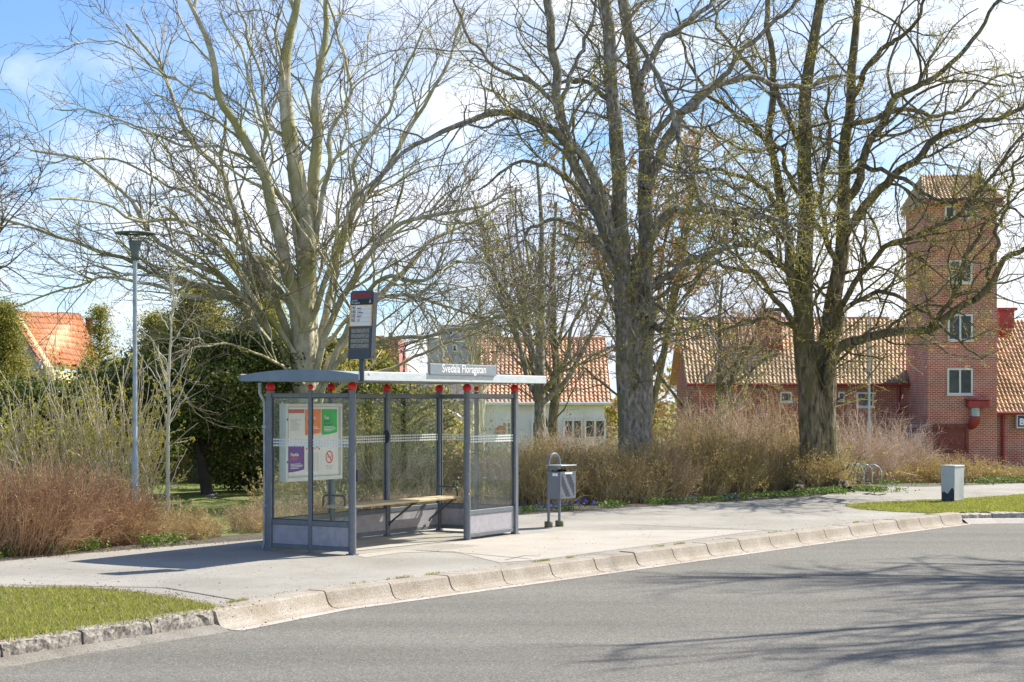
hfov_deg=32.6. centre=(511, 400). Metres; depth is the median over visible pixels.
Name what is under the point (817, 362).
chestnut tree
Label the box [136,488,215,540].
shrub
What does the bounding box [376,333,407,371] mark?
red gabled building
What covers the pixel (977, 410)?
brick building
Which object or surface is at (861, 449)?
tall shrub
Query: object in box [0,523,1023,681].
road
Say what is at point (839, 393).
window
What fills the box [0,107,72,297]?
park tree
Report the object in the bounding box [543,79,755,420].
larch tree
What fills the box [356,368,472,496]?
holly shrub
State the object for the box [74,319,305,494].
yew tree
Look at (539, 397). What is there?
park tree
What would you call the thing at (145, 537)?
ground cover
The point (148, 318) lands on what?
thuja tree
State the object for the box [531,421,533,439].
window
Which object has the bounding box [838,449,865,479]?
budding shrub
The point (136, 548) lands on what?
kerb
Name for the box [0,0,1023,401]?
sky
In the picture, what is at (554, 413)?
park tree
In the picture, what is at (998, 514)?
granite kerb
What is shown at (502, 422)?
window
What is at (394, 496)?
hedge bush
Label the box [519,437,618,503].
hedge shrub
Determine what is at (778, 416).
tall shrub
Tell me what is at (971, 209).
window
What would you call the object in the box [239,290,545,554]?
bus shelter
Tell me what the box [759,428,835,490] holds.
hedge shrub
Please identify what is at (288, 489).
tangled shrub
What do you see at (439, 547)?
pavement marking
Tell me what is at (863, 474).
bike rack
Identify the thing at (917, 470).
yellow flowers
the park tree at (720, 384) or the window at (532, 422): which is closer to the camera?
the park tree at (720, 384)
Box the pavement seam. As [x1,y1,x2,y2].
[10,524,779,598]
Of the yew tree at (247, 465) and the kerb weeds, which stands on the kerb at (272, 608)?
the kerb weeds
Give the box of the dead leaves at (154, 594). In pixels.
[35,584,234,608]
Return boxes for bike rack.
[843,462,881,484]
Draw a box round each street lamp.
[114,231,155,504]
[403,340,417,389]
[867,310,870,440]
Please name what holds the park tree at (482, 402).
on the ground at (191, 492)
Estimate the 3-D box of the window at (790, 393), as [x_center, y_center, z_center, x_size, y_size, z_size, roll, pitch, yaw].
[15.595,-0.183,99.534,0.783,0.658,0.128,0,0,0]
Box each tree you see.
[0,0,636,494]
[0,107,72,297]
[0,288,49,483]
[0,367,110,483]
[41,350,191,488]
[67,300,124,378]
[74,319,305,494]
[116,305,170,430]
[120,280,242,483]
[123,248,219,510]
[162,320,345,490]
[200,248,293,437]
[279,0,904,461]
[396,252,516,476]
[436,141,665,448]
[448,155,611,449]
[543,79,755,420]
[581,0,1023,494]
[603,243,839,435]
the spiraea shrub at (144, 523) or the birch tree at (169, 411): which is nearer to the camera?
the spiraea shrub at (144, 523)
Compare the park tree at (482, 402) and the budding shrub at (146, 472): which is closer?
the budding shrub at (146, 472)
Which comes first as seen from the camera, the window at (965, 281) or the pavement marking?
the pavement marking
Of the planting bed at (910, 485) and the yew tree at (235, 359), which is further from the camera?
the planting bed at (910, 485)
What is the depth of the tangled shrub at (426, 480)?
31.82 m
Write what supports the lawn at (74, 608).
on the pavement
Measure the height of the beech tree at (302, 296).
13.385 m
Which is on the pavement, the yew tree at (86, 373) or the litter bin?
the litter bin
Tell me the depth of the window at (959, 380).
94.96 m
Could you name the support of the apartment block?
on the ground at (191, 492)
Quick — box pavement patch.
[357,530,762,562]
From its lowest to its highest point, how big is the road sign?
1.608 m
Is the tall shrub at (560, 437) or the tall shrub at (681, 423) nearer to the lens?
the tall shrub at (681, 423)
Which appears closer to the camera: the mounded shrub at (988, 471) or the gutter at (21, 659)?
the gutter at (21, 659)
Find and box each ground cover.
[0,531,215,557]
[518,486,900,512]
[856,475,1023,485]
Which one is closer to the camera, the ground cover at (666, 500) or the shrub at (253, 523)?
the shrub at (253, 523)
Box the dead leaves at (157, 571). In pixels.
[24,561,270,587]
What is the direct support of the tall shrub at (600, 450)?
on the ground at (191, 492)
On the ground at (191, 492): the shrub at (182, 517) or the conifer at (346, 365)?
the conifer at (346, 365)
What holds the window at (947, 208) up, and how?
in the brick building at (977, 410)
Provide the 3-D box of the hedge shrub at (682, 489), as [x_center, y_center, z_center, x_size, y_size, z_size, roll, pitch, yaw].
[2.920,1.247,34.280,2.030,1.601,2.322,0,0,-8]
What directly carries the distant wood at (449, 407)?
on the ground at (191, 492)
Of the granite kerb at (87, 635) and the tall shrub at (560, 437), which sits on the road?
the granite kerb at (87, 635)
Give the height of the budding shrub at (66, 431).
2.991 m
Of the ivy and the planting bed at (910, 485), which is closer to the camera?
the ivy
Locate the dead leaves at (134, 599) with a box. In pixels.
[0,579,329,626]
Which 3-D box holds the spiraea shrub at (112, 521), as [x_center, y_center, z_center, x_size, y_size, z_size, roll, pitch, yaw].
[-5.895,1.224,23.020,2.375,1.498,2.098,0,0,0]
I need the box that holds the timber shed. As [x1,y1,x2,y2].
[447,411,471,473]
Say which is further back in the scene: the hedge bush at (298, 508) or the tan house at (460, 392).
the tan house at (460, 392)
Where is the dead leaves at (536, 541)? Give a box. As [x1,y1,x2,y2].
[326,519,830,565]
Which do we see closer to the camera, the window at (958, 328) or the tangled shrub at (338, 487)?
the tangled shrub at (338, 487)
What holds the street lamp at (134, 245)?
on the ground at (191, 492)
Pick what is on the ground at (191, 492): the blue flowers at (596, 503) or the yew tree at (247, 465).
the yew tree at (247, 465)
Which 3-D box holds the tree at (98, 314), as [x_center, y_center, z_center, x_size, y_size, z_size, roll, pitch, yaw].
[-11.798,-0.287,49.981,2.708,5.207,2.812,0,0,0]
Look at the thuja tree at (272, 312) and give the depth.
46.71 m
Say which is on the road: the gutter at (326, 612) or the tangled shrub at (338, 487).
the gutter at (326, 612)
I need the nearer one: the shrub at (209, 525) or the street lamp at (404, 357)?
the shrub at (209, 525)
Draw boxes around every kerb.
[0,609,213,657]
[5,538,262,560]
[211,512,966,629]
[960,511,1023,522]
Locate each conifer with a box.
[275,333,392,483]
[342,335,430,436]
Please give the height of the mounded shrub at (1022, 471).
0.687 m
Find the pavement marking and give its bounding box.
[402,543,475,550]
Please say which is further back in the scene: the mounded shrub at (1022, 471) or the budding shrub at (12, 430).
the mounded shrub at (1022, 471)
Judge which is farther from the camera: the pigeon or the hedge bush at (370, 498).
the pigeon
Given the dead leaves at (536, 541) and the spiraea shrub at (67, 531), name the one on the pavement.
the dead leaves at (536, 541)
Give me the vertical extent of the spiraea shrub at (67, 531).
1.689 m
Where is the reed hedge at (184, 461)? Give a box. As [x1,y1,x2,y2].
[33,432,435,483]
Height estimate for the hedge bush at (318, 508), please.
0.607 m
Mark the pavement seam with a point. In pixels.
(424, 550)
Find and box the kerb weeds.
[223,511,947,602]
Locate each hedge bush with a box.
[244,490,317,518]
[292,485,347,514]
[335,482,390,510]
[372,483,425,507]
[410,482,463,503]
[449,480,510,504]
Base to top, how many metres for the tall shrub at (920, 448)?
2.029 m
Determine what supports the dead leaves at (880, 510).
on the lawn at (946, 502)
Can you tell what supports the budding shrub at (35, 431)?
on the ground at (191, 492)
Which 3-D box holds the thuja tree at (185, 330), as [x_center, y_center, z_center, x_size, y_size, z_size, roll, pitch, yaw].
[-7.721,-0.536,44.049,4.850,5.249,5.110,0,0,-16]
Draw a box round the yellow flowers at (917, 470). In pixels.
[873,466,1011,475]
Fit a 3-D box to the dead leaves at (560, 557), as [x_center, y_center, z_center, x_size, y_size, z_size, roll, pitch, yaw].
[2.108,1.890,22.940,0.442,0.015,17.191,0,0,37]
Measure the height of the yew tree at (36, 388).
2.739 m
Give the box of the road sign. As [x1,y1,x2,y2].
[496,425,505,457]
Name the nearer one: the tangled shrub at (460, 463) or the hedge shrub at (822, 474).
the tangled shrub at (460, 463)
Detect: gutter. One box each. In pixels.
[0,624,229,667]
[231,524,969,629]
[962,517,1023,523]
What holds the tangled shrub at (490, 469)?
on the ground at (191, 492)
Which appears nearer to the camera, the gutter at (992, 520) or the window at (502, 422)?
the gutter at (992, 520)
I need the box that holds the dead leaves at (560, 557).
[220,513,933,603]
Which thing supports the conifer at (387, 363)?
on the ground at (191, 492)
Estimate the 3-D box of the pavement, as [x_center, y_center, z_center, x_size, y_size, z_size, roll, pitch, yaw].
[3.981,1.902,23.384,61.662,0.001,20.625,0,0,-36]
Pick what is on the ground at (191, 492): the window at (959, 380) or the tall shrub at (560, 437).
the tall shrub at (560, 437)
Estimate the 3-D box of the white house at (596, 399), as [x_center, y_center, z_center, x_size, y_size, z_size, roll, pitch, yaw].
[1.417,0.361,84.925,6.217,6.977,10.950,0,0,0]
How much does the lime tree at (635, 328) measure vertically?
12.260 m
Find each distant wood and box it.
[11,335,490,476]
[444,358,676,447]
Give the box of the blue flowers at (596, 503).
[518,493,736,509]
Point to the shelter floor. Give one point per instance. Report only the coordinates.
(403, 539)
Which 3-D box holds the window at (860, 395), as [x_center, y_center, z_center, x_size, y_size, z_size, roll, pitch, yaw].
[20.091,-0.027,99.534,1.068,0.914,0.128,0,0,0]
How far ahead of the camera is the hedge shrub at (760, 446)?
37.47 m
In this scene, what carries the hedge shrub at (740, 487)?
on the ground at (191, 492)
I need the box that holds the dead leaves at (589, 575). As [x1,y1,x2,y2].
[230,523,973,630]
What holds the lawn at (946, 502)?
on the pavement
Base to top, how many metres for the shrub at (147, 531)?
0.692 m
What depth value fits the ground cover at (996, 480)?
39.92 m
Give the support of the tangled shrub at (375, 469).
on the ground at (191, 492)
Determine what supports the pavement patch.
on the pavement
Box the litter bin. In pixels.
[544,453,575,527]
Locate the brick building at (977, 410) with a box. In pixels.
[670,174,1023,469]
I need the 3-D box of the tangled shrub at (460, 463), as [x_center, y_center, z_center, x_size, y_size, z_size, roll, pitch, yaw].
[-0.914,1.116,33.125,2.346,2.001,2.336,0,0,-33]
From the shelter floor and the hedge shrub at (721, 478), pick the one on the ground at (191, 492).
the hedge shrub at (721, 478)
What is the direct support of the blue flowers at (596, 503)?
on the planting bed at (243, 537)
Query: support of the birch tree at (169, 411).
on the ground at (191, 492)
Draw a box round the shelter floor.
[356,529,510,550]
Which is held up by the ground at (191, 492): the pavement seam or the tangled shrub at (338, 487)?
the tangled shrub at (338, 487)
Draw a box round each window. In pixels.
[501,421,510,436]
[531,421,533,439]
[563,419,582,440]
[583,419,605,439]
[780,392,792,402]
[837,392,845,401]
[857,392,873,407]
[944,206,954,218]
[946,368,973,395]
[948,260,973,283]
[948,314,973,341]
[965,205,977,218]
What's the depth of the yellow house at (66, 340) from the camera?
74.19 m
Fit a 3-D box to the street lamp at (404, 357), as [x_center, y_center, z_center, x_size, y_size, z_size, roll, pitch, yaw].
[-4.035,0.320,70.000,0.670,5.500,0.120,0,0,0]
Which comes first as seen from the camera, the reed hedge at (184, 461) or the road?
the road
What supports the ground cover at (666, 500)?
on the planting bed at (243, 537)
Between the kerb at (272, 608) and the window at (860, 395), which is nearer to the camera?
the kerb at (272, 608)
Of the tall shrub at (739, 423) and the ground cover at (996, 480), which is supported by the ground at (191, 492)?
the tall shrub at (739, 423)
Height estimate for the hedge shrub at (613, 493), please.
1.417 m
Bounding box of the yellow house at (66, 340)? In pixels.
[0,311,98,425]
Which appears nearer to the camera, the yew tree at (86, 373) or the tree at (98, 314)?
the yew tree at (86, 373)
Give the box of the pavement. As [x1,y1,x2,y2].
[0,483,1023,604]
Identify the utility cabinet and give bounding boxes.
[940,465,964,501]
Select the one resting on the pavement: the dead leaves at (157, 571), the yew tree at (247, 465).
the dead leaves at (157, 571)
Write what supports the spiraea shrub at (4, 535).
on the planting bed at (243, 537)
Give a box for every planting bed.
[0,484,866,560]
[853,483,1018,486]
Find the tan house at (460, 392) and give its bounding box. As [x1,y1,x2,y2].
[399,384,473,451]
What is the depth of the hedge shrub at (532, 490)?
31.84 m
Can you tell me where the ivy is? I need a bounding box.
[787,485,919,494]
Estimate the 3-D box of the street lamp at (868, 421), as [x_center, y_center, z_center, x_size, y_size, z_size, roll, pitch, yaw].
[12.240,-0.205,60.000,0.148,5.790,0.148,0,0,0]
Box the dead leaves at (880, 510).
[843,505,930,512]
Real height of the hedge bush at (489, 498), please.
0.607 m
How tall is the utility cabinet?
0.690 m
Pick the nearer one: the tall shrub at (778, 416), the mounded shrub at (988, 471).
the tall shrub at (778, 416)
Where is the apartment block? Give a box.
[427,319,501,372]
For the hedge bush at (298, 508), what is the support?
on the ground at (191, 492)
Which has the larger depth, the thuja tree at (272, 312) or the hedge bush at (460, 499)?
the thuja tree at (272, 312)
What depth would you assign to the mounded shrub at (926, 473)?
44.01 m
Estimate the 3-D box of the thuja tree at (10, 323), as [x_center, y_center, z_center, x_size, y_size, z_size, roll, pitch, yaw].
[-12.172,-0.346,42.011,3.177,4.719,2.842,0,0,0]
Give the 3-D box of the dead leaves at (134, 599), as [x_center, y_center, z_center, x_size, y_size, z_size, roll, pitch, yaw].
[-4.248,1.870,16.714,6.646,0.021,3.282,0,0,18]
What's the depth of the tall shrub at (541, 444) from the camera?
42.91 m
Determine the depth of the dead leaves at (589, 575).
20.12 m
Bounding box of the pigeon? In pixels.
[206,493,216,499]
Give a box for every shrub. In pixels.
[0,358,129,499]
[0,387,55,491]
[0,430,128,556]
[0,470,48,555]
[1,344,197,495]
[2,439,152,549]
[47,343,198,507]
[66,464,176,545]
[104,499,182,543]
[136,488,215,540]
[169,499,234,539]
[217,493,291,532]
[241,465,337,514]
[249,423,407,499]
[305,405,429,500]
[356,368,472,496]
[357,423,488,504]
[400,413,509,495]
[426,418,566,504]
[479,436,594,506]
[496,425,587,478]
[518,405,617,458]
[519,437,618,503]
[552,434,648,503]
[569,433,617,463]
[581,431,685,502]
[617,396,743,458]
[617,425,712,500]
[653,415,747,495]
[660,382,798,452]
[685,412,777,493]
[702,376,860,464]
[725,419,802,491]
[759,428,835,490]
[777,441,858,491]
[793,387,931,483]
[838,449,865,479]
[848,406,949,481]
[852,448,922,482]
[894,449,954,482]
[921,450,992,482]
[959,455,1023,482]
[989,460,1023,482]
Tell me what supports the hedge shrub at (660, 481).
on the planting bed at (243, 537)
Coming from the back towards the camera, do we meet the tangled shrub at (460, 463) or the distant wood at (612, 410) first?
the distant wood at (612, 410)
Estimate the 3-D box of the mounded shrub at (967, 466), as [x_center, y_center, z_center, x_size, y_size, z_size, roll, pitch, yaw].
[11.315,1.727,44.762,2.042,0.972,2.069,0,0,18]
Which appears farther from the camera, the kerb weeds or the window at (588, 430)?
the window at (588, 430)
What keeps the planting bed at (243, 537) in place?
on the ground at (191, 492)
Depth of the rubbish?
26.27 m
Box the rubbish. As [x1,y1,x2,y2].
[552,468,567,471]
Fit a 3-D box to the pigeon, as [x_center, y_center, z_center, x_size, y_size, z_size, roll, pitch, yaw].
[-5.859,1.863,34.121,0.238,0.134,0.074,0,0,-20]
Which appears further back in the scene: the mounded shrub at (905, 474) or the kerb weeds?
the mounded shrub at (905, 474)
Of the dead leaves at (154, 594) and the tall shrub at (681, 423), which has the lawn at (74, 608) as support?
the dead leaves at (154, 594)
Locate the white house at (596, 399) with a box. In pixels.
[477,336,611,475]
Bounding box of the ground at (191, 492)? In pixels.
[4,402,1020,636]

